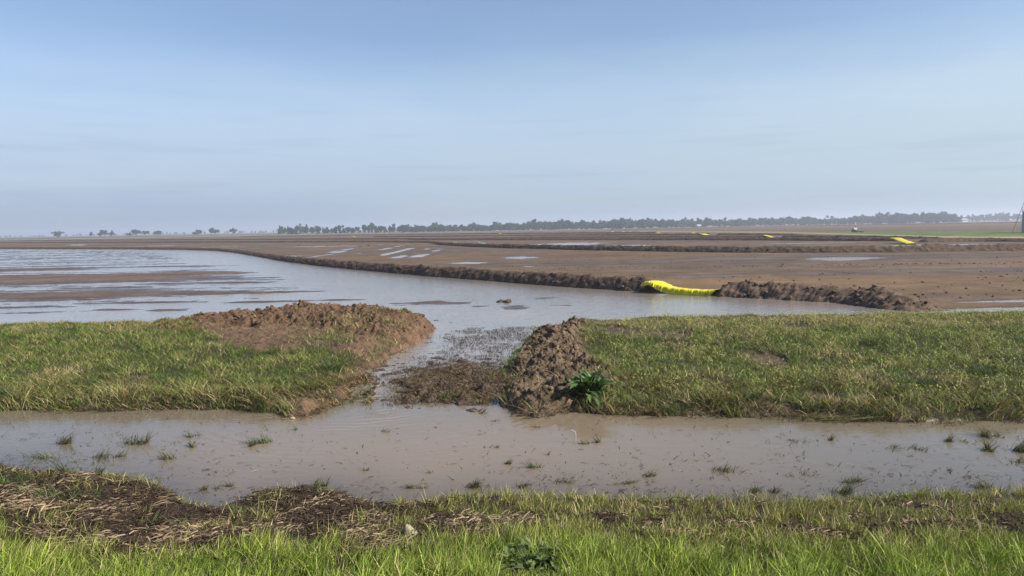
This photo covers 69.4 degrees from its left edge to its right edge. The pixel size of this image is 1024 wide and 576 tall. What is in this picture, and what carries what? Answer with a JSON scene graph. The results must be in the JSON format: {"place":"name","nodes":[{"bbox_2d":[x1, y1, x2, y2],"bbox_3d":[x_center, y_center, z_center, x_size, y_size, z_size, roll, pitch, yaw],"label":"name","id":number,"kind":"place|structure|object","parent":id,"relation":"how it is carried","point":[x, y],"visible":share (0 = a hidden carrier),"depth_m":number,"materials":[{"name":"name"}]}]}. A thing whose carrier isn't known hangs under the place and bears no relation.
{"place":"outdoors","nodes":[
{"label":"outdoors","id":0,"kind":"place"},
{"bbox_2d":[0,220,1023,575],"bbox_3d":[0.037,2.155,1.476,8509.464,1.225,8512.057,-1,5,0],"label":"ground","id":1,"kind":"structure","parent":0,"point":[930,274],"depth_m":24.97,"materials":[{"name":"soil"}]},
{"bbox_2d":[0,375,29,397],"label":"grass clump","id":2,"kind":"object","parent":1,"relation":"on","point":[3,388],"visible":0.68,"depth_m":11.39,"materials":[{"name":"green plant"}]},
{"bbox_2d":[0,457,58,487],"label":"grass tuft","id":3,"kind":"object","parent":1,"relation":"on","point":[6,481],"visible":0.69,"depth_m":7.28,"materials":[{"name":"green plant"}]},
{"bbox_2d":[10,475,64,499],"bbox_3d":[-4.414,1.836,6.883,0.630,0.214,0.365,-1,5,0],"label":"grass tuft","id":4,"kind":"object","parent":1,"relation":"on","point":[46,490],"visible":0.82,"depth_m":6.87,"materials":[{"name":"green plant"}]},
{"bbox_2d":[51,231,64,237],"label":"tree","id":5,"kind":"object","parent":1,"relation":"on","point":[57,234],"visible":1,"depth_m":760.88,"materials":[{"name":"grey plant"}]},
{"bbox_2d":[36,454,84,474],"bbox_3d":[-4.843,1.906,7.987,0.586,0.285,0.558,1,5,24],"label":"grass tuft","id":6,"kind":"object","parent":1,"relation":"on","point":[62,468],"visible":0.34,"depth_m":7.96,"materials":[{"name":"green plant"}]},
{"bbox_2d":[53,481,109,502],"bbox_3d":[-3.963,1.888,6.865,0.698,0.150,0.372,-1,5,0],"label":"grass tuft","id":7,"kind":"object","parent":1,"relation":"on","point":[75,496],"visible":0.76,"depth_m":6.84,"materials":[{"name":"plant"}]},
{"bbox_2d":[99,230,107,236],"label":"tree","id":8,"kind":"object","parent":1,"relation":"on","point":[104,232],"visible":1,"depth_m":761.11,"materials":[{"name":"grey plant"}]},
{"bbox_2d":[131,229,140,236],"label":"tree","id":9,"kind":"object","parent":1,"relation":"on","point":[136,232],"visible":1,"depth_m":759.32,"materials":[{"name":"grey plant"}]},
{"bbox_2d":[0,228,278,237],"bbox_3d":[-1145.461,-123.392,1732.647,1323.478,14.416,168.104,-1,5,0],"label":"woods","id":10,"kind":"object","parent":1,"relation":"on","point":[175,233],"visible":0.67,"depth_m":1717.91,"materials":[{"name":"green plant"}]},
{"bbox_2d":[153,230,161,235],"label":"tree","id":11,"kind":"object","parent":1,"relation":"on","point":[156,232],"visible":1,"depth_m":759.13,"materials":[{"name":"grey plant"}]},
{"bbox_2d":[137,512,188,526],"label":"grass tuft","id":12,"kind":"object","parent":1,"relation":"on","point":[152,521],"visible":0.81,"depth_m":6.24,"materials":[{"name":"plant"}]},
{"bbox_2d":[0,240,428,242],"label":"levee","id":13,"kind":"structure","parent":1,"relation":"on","point":[398,241],"depth_m":190.22,"materials":[{"name":"soil"}]},
{"bbox_2d":[225,501,266,516],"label":"grass tuft","id":14,"kind":"object","parent":1,"relation":"on","point":[235,508],"visible":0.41,"depth_m":6.44,"materials":[{"name":"green plant"}]},
{"bbox_2d":[239,395,281,413],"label":"grass clump","id":15,"kind":"object","parent":1,"relation":"on","point":[255,408],"visible":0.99,"depth_m":10.70,"materials":[{"name":"green plant"}]},
{"bbox_2d":[257,346,292,355],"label":"grass clump","id":16,"kind":"object","parent":1,"relation":"on","point":[269,351],"visible":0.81,"depth_m":13.99,"materials":[{"name":"green plant"}]},
{"bbox_2d":[278,225,282,234],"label":"tree","id":17,"kind":"object","parent":1,"relation":"on","point":[280,229],"visible":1,"depth_m":600.54,"materials":[{"name":"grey plant"}]},
{"bbox_2d":[146,299,433,345],"bbox_3d":[-5.477,0.840,17.149,7.256,0.920,4.053,-1,5,0],"label":"dirt pile","id":18,"kind":"object","parent":1,"relation":"on","point":[301,311],"visible":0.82,"depth_m":17.22,"materials":[{"name":"brown soil"}]},
{"bbox_2d":[287,226,292,233],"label":"tree","id":19,"kind":"object","parent":1,"relation":"on","point":[289,229],"visible":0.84,"depth_m":614.94,"materials":[{"name":"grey plant"}]},
{"bbox_2d":[292,227,297,233],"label":"tree","id":20,"kind":"object","parent":1,"relation":"on","point":[294,230],"visible":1,"depth_m":605.50,"materials":[{"name":"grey plant"}]},
{"bbox_2d":[299,224,305,233],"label":"tree","id":21,"kind":"object","parent":1,"relation":"on","point":[301,229],"visible":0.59,"depth_m":642.56,"materials":[{"name":"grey plant"}]},
{"bbox_2d":[303,224,309,233],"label":"tree","id":22,"kind":"object","parent":1,"relation":"on","point":[306,229],"visible":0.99,"depth_m":618.86,"materials":[{"name":"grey plant"}]},
{"bbox_2d":[284,341,333,352],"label":"grass clump","id":23,"kind":"object","parent":1,"relation":"on","point":[319,348],"visible":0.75,"depth_m":14.12,"materials":[{"name":"green plant"}]},
{"bbox_2d":[309,227,314,233],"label":"tree","id":24,"kind":"object","parent":1,"relation":"on","point":[312,230],"visible":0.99,"depth_m":656.19,"materials":[{"name":"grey plant"}]},
{"bbox_2d":[315,226,321,233],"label":"tree","id":25,"kind":"object","parent":1,"relation":"on","point":[317,229],"visible":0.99,"depth_m":633.12,"materials":[{"name":"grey plant"}]},
{"bbox_2d":[0,247,658,291],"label":"levee","id":26,"kind":"structure","parent":1,"relation":"on","point":[593,281],"depth_m":36.94,"materials":[{"name":"soil"}]},
{"bbox_2d":[640,281,717,295],"bbox_3d":[6.169,-0.003,26.889,3.030,0.474,0.960,3,6,42],"label":"tarp","id":27,"kind":"object","parent":26,"relation":"on","point":[664,287],"visible":1,"depth_m":26.66,"materials":[{"name":"yellow plastic"}]},
{"bbox_2d":[314,359,345,370],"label":"grass clump","id":28,"kind":"object","parent":1,"relation":"on","point":[332,365],"visible":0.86,"depth_m":12.81,"materials":[{"name":"green plant"}]},
{"bbox_2d":[337,225,343,233],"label":"tree","id":29,"kind":"object","parent":1,"relation":"on","point":[339,228],"visible":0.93,"depth_m":638.68,"materials":[{"name":"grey plant"}]},
{"bbox_2d":[370,223,374,232],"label":"tree","id":30,"kind":"object","parent":1,"relation":"on","point":[372,225],"visible":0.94,"depth_m":657.74,"materials":[{"name":"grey plant"}]},
{"bbox_2d":[0,235,769,240],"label":"levee","id":31,"kind":"structure","parent":1,"relation":"on","point":[746,236],"depth_m":178.79,"materials":[{"name":"soil"}]},
{"bbox_2d":[390,224,395,232],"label":"tree","id":32,"kind":"object","parent":1,"relation":"on","point":[393,228],"visible":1,"depth_m":602.92,"materials":[{"name":"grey plant"}]},
{"bbox_2d":[401,225,405,232],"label":"tree","id":33,"kind":"object","parent":1,"relation":"on","point":[403,228],"visible":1,"depth_m":616.43,"materials":[{"name":"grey plant"}]},
{"bbox_2d":[401,524,416,536],"bbox_3d":[-0.806,1.907,5.822,0.128,0.096,0.092,-1,5,0],"label":"stone","id":34,"kind":"object","parent":1,"relation":"on","point":[407,528],"visible":0.71,"depth_m":5.80,"materials":[{"name":"white stone"}]},
{"bbox_2d":[430,388,464,399],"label":"grass tuft","id":35,"kind":"object","parent":1,"relation":"on","point":[445,395],"visible":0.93,"depth_m":11.28,"materials":[{"name":"green plant"}]},
{"bbox_2d":[241,231,654,236],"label":"levee","id":36,"kind":"structure","parent":1,"relation":"on","point":[464,233],"depth_m":308.56,"materials":[{"name":"soil"}]},
{"bbox_2d":[1,276,1019,506],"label":"stubble","id":37,"kind":"object","parent":1,"relation":"on","point":[449,377],"visible":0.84,"depth_m":12.21,"materials":[{"name":"plant"}]},
{"bbox_2d":[0,462,1023,575],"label":"verge grass","id":38,"kind":"structure","parent":1,"relation":"on","point":[802,559],"depth_m":5.32,"materials":[{"name":"plant"}]},
{"bbox_2d":[0,304,1023,423],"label":"bank grass","id":39,"kind":"structure","parent":1,"relation":"on","point":[892,319],"depth_m":13.23,"materials":[{"name":"green plant"}]},
{"bbox_2d":[0,422,1023,575],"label":"cane litter","id":40,"kind":"object","parent":1,"relation":"on","point":[165,494],"visible":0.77,"depth_m":6.24,"materials":[{"name":"plant"}]},
{"bbox_2d":[0,361,1023,425],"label":"bank thatch","id":41,"kind":"object","parent":1,"relation":"on","point":[339,384],"visible":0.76,"depth_m":10.96,"materials":[{"name":"plant"}]},
{"bbox_2d":[493,536,576,572],"bbox_3d":[0.186,1.884,5.147,0.640,0.249,0.477,-1,5,0],"label":"dock plant","id":42,"kind":"object","parent":1,"relation":"on","point":[531,563],"visible":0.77,"depth_m":5.07,"materials":[{"name":"green plant"}]},
{"bbox_2d":[374,233,709,236],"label":"levee","id":43,"kind":"structure","parent":1,"relation":"on","point":[545,235],"depth_m":208.84,"materials":[{"name":"soil"}]},
{"bbox_2d":[507,316,632,409],"bbox_3d":[1.056,1.222,13.596,2.405,0.703,6.701,-1,5,0],"label":"dirt pile","id":44,"kind":"object","parent":1,"relation":"on","point":[536,360],"visible":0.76,"depth_m":12.35,"materials":[{"name":"beige soil"}]},
{"bbox_2d":[503,312,593,414],"bbox_3d":[0.805,1.178,13.489,1.782,0.687,6.888,-1,5,4],"label":"heap straw","id":45,"kind":"object","parent":44,"relation":"on","point":[548,366],"visible":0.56,"depth_m":12.19,"materials":[{"name":"plant"}]},
{"bbox_2d":[555,369,621,409],"bbox_3d":[1.081,1.415,10.718,0.964,0.493,0.925,-1,5,0],"label":"dock plant","id":46,"kind":"object","parent":1,"relation":"on","point":[586,382],"visible":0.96,"depth_m":10.61,"materials":[{"name":"green plant"}]},
{"bbox_2d":[396,215,850,231],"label":"woods","id":47,"kind":"object","parent":1,"relation":"on","point":[621,223],"visible":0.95,"depth_m":663.55,"materials":[{"name":"green plant"}]},
{"bbox_2d":[281,251,1023,297],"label":"loose clods","id":48,"kind":"object","parent":1,"relation":"on","point":[940,263],"visible":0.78,"depth_m":41.52,"materials":[{"name":"soil"}]},
{"bbox_2d":[408,237,899,240],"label":"levee","id":49,"kind":"structure","parent":1,"relation":"on","point":[794,238],"depth_m":115.00,"materials":[{"name":"soil"}]},
{"bbox_2d":[655,397,680,413],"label":"grass clump","id":50,"kind":"object","parent":1,"relation":"on","point":[669,411],"visible":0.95,"depth_m":10.16,"materials":[{"name":"green plant"}]},
{"bbox_2d":[427,241,1023,252],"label":"levee","id":51,"kind":"structure","parent":1,"relation":"on","point":[925,247],"depth_m":61.76,"materials":[{"name":"soil"}]},
{"bbox_2d":[725,385,773,402],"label":"grass clump","id":52,"kind":"object","parent":1,"relation":"on","point":[754,397],"visible":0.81,"depth_m":10.33,"materials":[{"name":"green plant"}]},
{"bbox_2d":[717,233,802,234],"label":"levee","id":53,"kind":"structure","parent":1,"relation":"on","point":[756,234],"depth_m":157.65,"materials":[{"name":"soil"}]},
{"bbox_2d":[611,222,1021,229],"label":"levee","id":54,"kind":"structure","parent":1,"relation":"on","point":[815,225],"depth_m":466.44,"materials":[{"name":"soil"}]},
{"bbox_2d":[712,279,949,311],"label":"levee","id":55,"kind":"structure","parent":1,"relation":"on","point":[877,297],"depth_m":23.45,"materials":[{"name":"soil"}]},
{"bbox_2d":[782,235,941,238],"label":"levee","id":56,"kind":"structure","parent":1,"relation":"on","point":[874,236],"depth_m":112.65,"materials":[{"name":"soil"}]},
{"bbox_2d":[850,330,909,345],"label":"grass clump","id":57,"kind":"object","parent":1,"relation":"on","point":[871,341],"visible":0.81,"depth_m":13.91,"materials":[{"name":"green plant"}]},
{"bbox_2d":[846,406,913,422],"bbox_3d":[4.832,1.634,9.711,0.934,0.210,0.624,1,5,21],"label":"grass clump","id":58,"kind":"object","parent":1,"relation":"on","point":[870,419],"visible":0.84,"depth_m":9.67,"materials":[{"name":"green plant"}]},
{"bbox_2d":[840,211,961,223],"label":"woods","id":59,"kind":"object","parent":1,"relation":"on","point":[899,218],"visible":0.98,"depth_m":732.79,"materials":[{"name":"green plant"}]},
{"bbox_2d":[891,238,915,243],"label":"tarp","id":60,"kind":"object","parent":1,"relation":"on","point":[902,240],"visible":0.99,"depth_m":80.40,"materials":[{"name":"yellow plastic"}]},
{"bbox_2d":[886,368,955,385],"bbox_3d":[6.080,1.311,11.008,1.184,0.246,0.694,0,5,15],"label":"grass clump","id":61,"kind":"object","parent":1,"relation":"on","point":[925,381],"visible":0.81,"depth_m":10.97,"materials":[{"name":"green plant"}]},
{"bbox_2d":[918,237,1023,241],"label":"levee","id":62,"kind":"structure","parent":1,"relation":"on","point":[962,239],"depth_m":83.68,"materials":[{"name":"soil"}]},
{"bbox_2d":[955,358,1015,375],"bbox_3d":[7.405,1.219,11.627,1.443,0.275,1.042,-1,5,0],"label":"grass clump","id":63,"kind":"object","parent":1,"relation":"on","point":[989,367],"visible":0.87,"depth_m":11.67,"materials":[{"name":"green plant"}]},
{"bbox_2d":[956,212,1021,221],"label":"woods","id":64,"kind":"object","parent":1,"relation":"on","point":[1002,216],"visible":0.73,"depth_m":1027.15,"materials":[{"name":"green plant"}]},
{"bbox_2d":[1021,206,1023,232],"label":"metal building","id":65,"kind":"structure","parent":1,"relation":"on","point":[1022,229],"depth_m":131.25,"materials":[{"name":"silver metal"}]},
{"bbox_2d":[0,395,1023,508],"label":"ditch water","id":66,"kind":"structure","parent":0,"point":[357,425],"depth_m":8.62,"materials":[{"name":"brown liquid"}]},
{"bbox_2d":[19,449,53,459],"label":"grass tuft","id":67,"kind":"object","parent":66,"relation":"on","point":[44,456],"visible":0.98,"depth_m":8.69,"materials":[{"name":"green plant"}]},
{"bbox_2d":[47,433,75,443],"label":"grass tuft","id":68,"kind":"object","parent":66,"relation":"on","point":[67,441],"visible":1,"depth_m":9.25,"materials":[{"name":"green plant"}]},
{"bbox_2d":[94,465,104,474],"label":"grass tuft","id":69,"kind":"object","parent":66,"relation":"on","point":[99,469],"visible":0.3,"depth_m":7.98,"materials":[{"name":"green plant"}]},
{"bbox_2d":[93,444,133,459],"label":"grass tuft","id":70,"kind":"object","parent":66,"relation":"on","point":[103,455],"visible":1,"depth_m":8.68,"materials":[{"name":"green plant"}]},
{"bbox_2d":[118,429,150,444],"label":"grass tuft","id":71,"kind":"object","parent":66,"relation":"on","point":[132,442],"visible":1,"depth_m":9.18,"materials":[{"name":"green plant"}]},
{"bbox_2d":[143,432,154,442],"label":"grass tuft","id":72,"kind":"object","parent":66,"relation":"on","point":[149,435],"visible":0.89,"depth_m":9.26,"materials":[{"name":"green plant"}]},
{"bbox_2d":[150,447,176,459],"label":"grass tuft","id":73,"kind":"object","parent":66,"relation":"on","point":[167,456],"visible":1,"depth_m":8.56,"materials":[{"name":"green plant"}]},
{"bbox_2d":[182,430,201,436],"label":"grass tuft","id":74,"kind":"object","parent":66,"relation":"on","point":[189,434],"visible":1,"depth_m":9.49,"materials":[{"name":"green plant"}]},
{"bbox_2d":[188,438,202,447],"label":"grass tuft","id":75,"kind":"object","parent":66,"relation":"on","point":[190,445],"visible":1,"depth_m":9.04,"materials":[{"name":"green plant"}]},
{"bbox_2d":[198,480,222,490],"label":"grass tuft","id":76,"kind":"object","parent":66,"relation":"on","point":[204,488],"visible":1,"depth_m":7.52,"materials":[{"name":"green plant"}]},
{"bbox_2d":[222,476,234,486],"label":"grass tuft","id":77,"kind":"object","parent":66,"relation":"on","point":[227,484],"visible":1,"depth_m":7.61,"materials":[{"name":"green plant"}]},
{"bbox_2d":[240,429,271,443],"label":"grass tuft","id":78,"kind":"object","parent":66,"relation":"on","point":[262,442],"visible":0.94,"depth_m":9.14,"materials":[{"name":"green plant"}]},
{"bbox_2d":[310,475,334,486],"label":"grass tuft","id":79,"kind":"object","parent":66,"relation":"on","point":[322,484],"visible":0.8,"depth_m":7.57,"materials":[{"name":"green plant"}]},
{"bbox_2d":[403,482,428,488],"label":"grass tuft","id":80,"kind":"object","parent":66,"relation":"on","point":[411,487],"visible":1,"depth_m":7.46,"materials":[{"name":"green plant"}]},
{"bbox_2d":[465,476,486,488],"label":"grass tuft","id":81,"kind":"object","parent":66,"relation":"on","point":[476,484],"visible":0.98,"depth_m":7.45,"materials":[{"name":"green plant"}]},
{"bbox_2d":[516,481,534,488],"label":"grass tuft","id":82,"kind":"object","parent":66,"relation":"on","point":[525,484],"visible":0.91,"depth_m":7.42,"materials":[{"name":"green plant"}]},
{"bbox_2d":[520,458,545,468],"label":"grass tuft","id":83,"kind":"object","parent":66,"relation":"on","point":[530,466],"visible":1,"depth_m":8.04,"materials":[{"name":"green plant"}]},
{"bbox_2d":[554,476,576,483],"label":"grass tuft","id":84,"kind":"object","parent":66,"relation":"on","point":[565,480],"visible":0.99,"depth_m":7.57,"materials":[{"name":"green plant"}]},
{"bbox_2d":[613,477,644,484],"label":"grass tuft","id":85,"kind":"object","parent":66,"relation":"on","point":[629,481],"visible":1,"depth_m":7.48,"materials":[{"name":"green plant"}]},
{"bbox_2d":[642,469,658,477],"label":"grass tuft","id":86,"kind":"object","parent":66,"relation":"on","point":[646,473],"visible":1,"depth_m":7.70,"materials":[{"name":"green plant"}]},
{"bbox_2d":[710,461,749,473],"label":"grass tuft","id":87,"kind":"object","parent":66,"relation":"on","point":[723,469],"visible":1,"depth_m":7.82,"materials":[{"name":"green plant"}]},
{"bbox_2d":[747,484,783,494],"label":"grass tuft","id":88,"kind":"object","parent":66,"relation":"on","point":[755,489],"visible":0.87,"depth_m":7.18,"materials":[{"name":"green plant"}]},
{"bbox_2d":[781,469,818,477],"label":"grass tuft","id":89,"kind":"object","parent":66,"relation":"on","point":[803,474],"visible":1,"depth_m":7.62,"materials":[{"name":"green plant"}]},
{"bbox_2d":[825,433,838,440],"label":"grass tuft","id":90,"kind":"object","parent":66,"relation":"on","point":[831,438],"visible":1,"depth_m":8.85,"materials":[{"name":"green plant"}]},
{"bbox_2d":[788,412,887,422],"bbox_3d":[4.382,1.686,9.786,1.767,0.099,0.970,-1,5,0],"label":"stem raft","id":91,"kind":"object","parent":66,"relation":"on","point":[853,418],"visible":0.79,"depth_m":9.73,"materials":[{"name":"plant"}]},
{"bbox_2d":[828,478,860,494],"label":"grass tuft","id":92,"kind":"object","parent":66,"relation":"on","point":[848,492],"visible":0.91,"depth_m":7.11,"materials":[{"name":"green plant"}]},
{"bbox_2d":[839,469,873,484],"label":"grass tuft","id":93,"kind":"object","parent":66,"relation":"on","point":[854,480],"visible":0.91,"depth_m":7.41,"materials":[{"name":"green plant"}]},
{"bbox_2d":[885,442,935,451],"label":"grass tuft","id":94,"kind":"object","parent":66,"relation":"on","point":[897,446],"visible":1,"depth_m":8.45,"materials":[{"name":"green plant"}]},
{"bbox_2d":[943,433,956,441],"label":"grass tuft","id":95,"kind":"object","parent":66,"relation":"on","point":[948,439],"visible":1,"depth_m":8.71,"materials":[{"name":"green plant"}]},
{"bbox_2d":[970,474,997,489],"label":"grass tuft","id":96,"kind":"object","parent":66,"relation":"on","point":[981,486],"visible":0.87,"depth_m":7.20,"materials":[{"name":"green plant"}]},
{"bbox_2d":[968,417,1003,437],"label":"grass tuft","id":97,"kind":"object","parent":66,"relation":"on","point":[982,434],"visible":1,"depth_m":8.88,"materials":[{"name":"green plant"}]},
{"bbox_2d":[980,435,995,449],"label":"grass tuft","id":98,"kind":"object","parent":66,"relation":"on","point":[986,446],"visible":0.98,"depth_m":8.40,"materials":[{"name":"green plant"}]},
{"bbox_2d":[981,443,1001,451],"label":"grass tuft","id":99,"kind":"object","parent":66,"relation":"on","point":[990,449],"visible":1,"depth_m":8.33,"materials":[{"name":"green plant"}]},
{"bbox_2d":[1008,455,1023,463],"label":"grass tuft","id":100,"kind":"object","parent":66,"relation":"on","point":[1019,460],"visible":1,"depth_m":7.94,"materials":[{"name":"green plant"}]},
{"bbox_2d":[1009,436,1023,452],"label":"grass tuft","id":101,"kind":"object","parent":66,"relation":"on","point":[1020,449],"visible":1,"depth_m":8.30,"materials":[{"name":"green plant"}]},
{"bbox_2d":[0,241,1023,396],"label":"field water","id":102,"kind":"structure","parent":0,"point":[384,289],"depth_m":26.00,"materials":[{"name":"grey liquid"}]},
{"bbox_2d":[497,299,510,302],"bbox_3d":[-0.249,0.469,25.065,0.538,0.196,0.573,1,5,19],"label":"soil clod","id":103,"kind":"object","parent":102,"relation":"in","point":[505,301],"visible":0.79,"depth_m":24.91,"materials":[{"name":"brown soil"}]},
{"bbox_2d":[0,0,1023,236],"label":"sky","id":104,"kind":"structure","parent":0,"point":[119,116],"materials":[{"name":"blue"}]}
]}

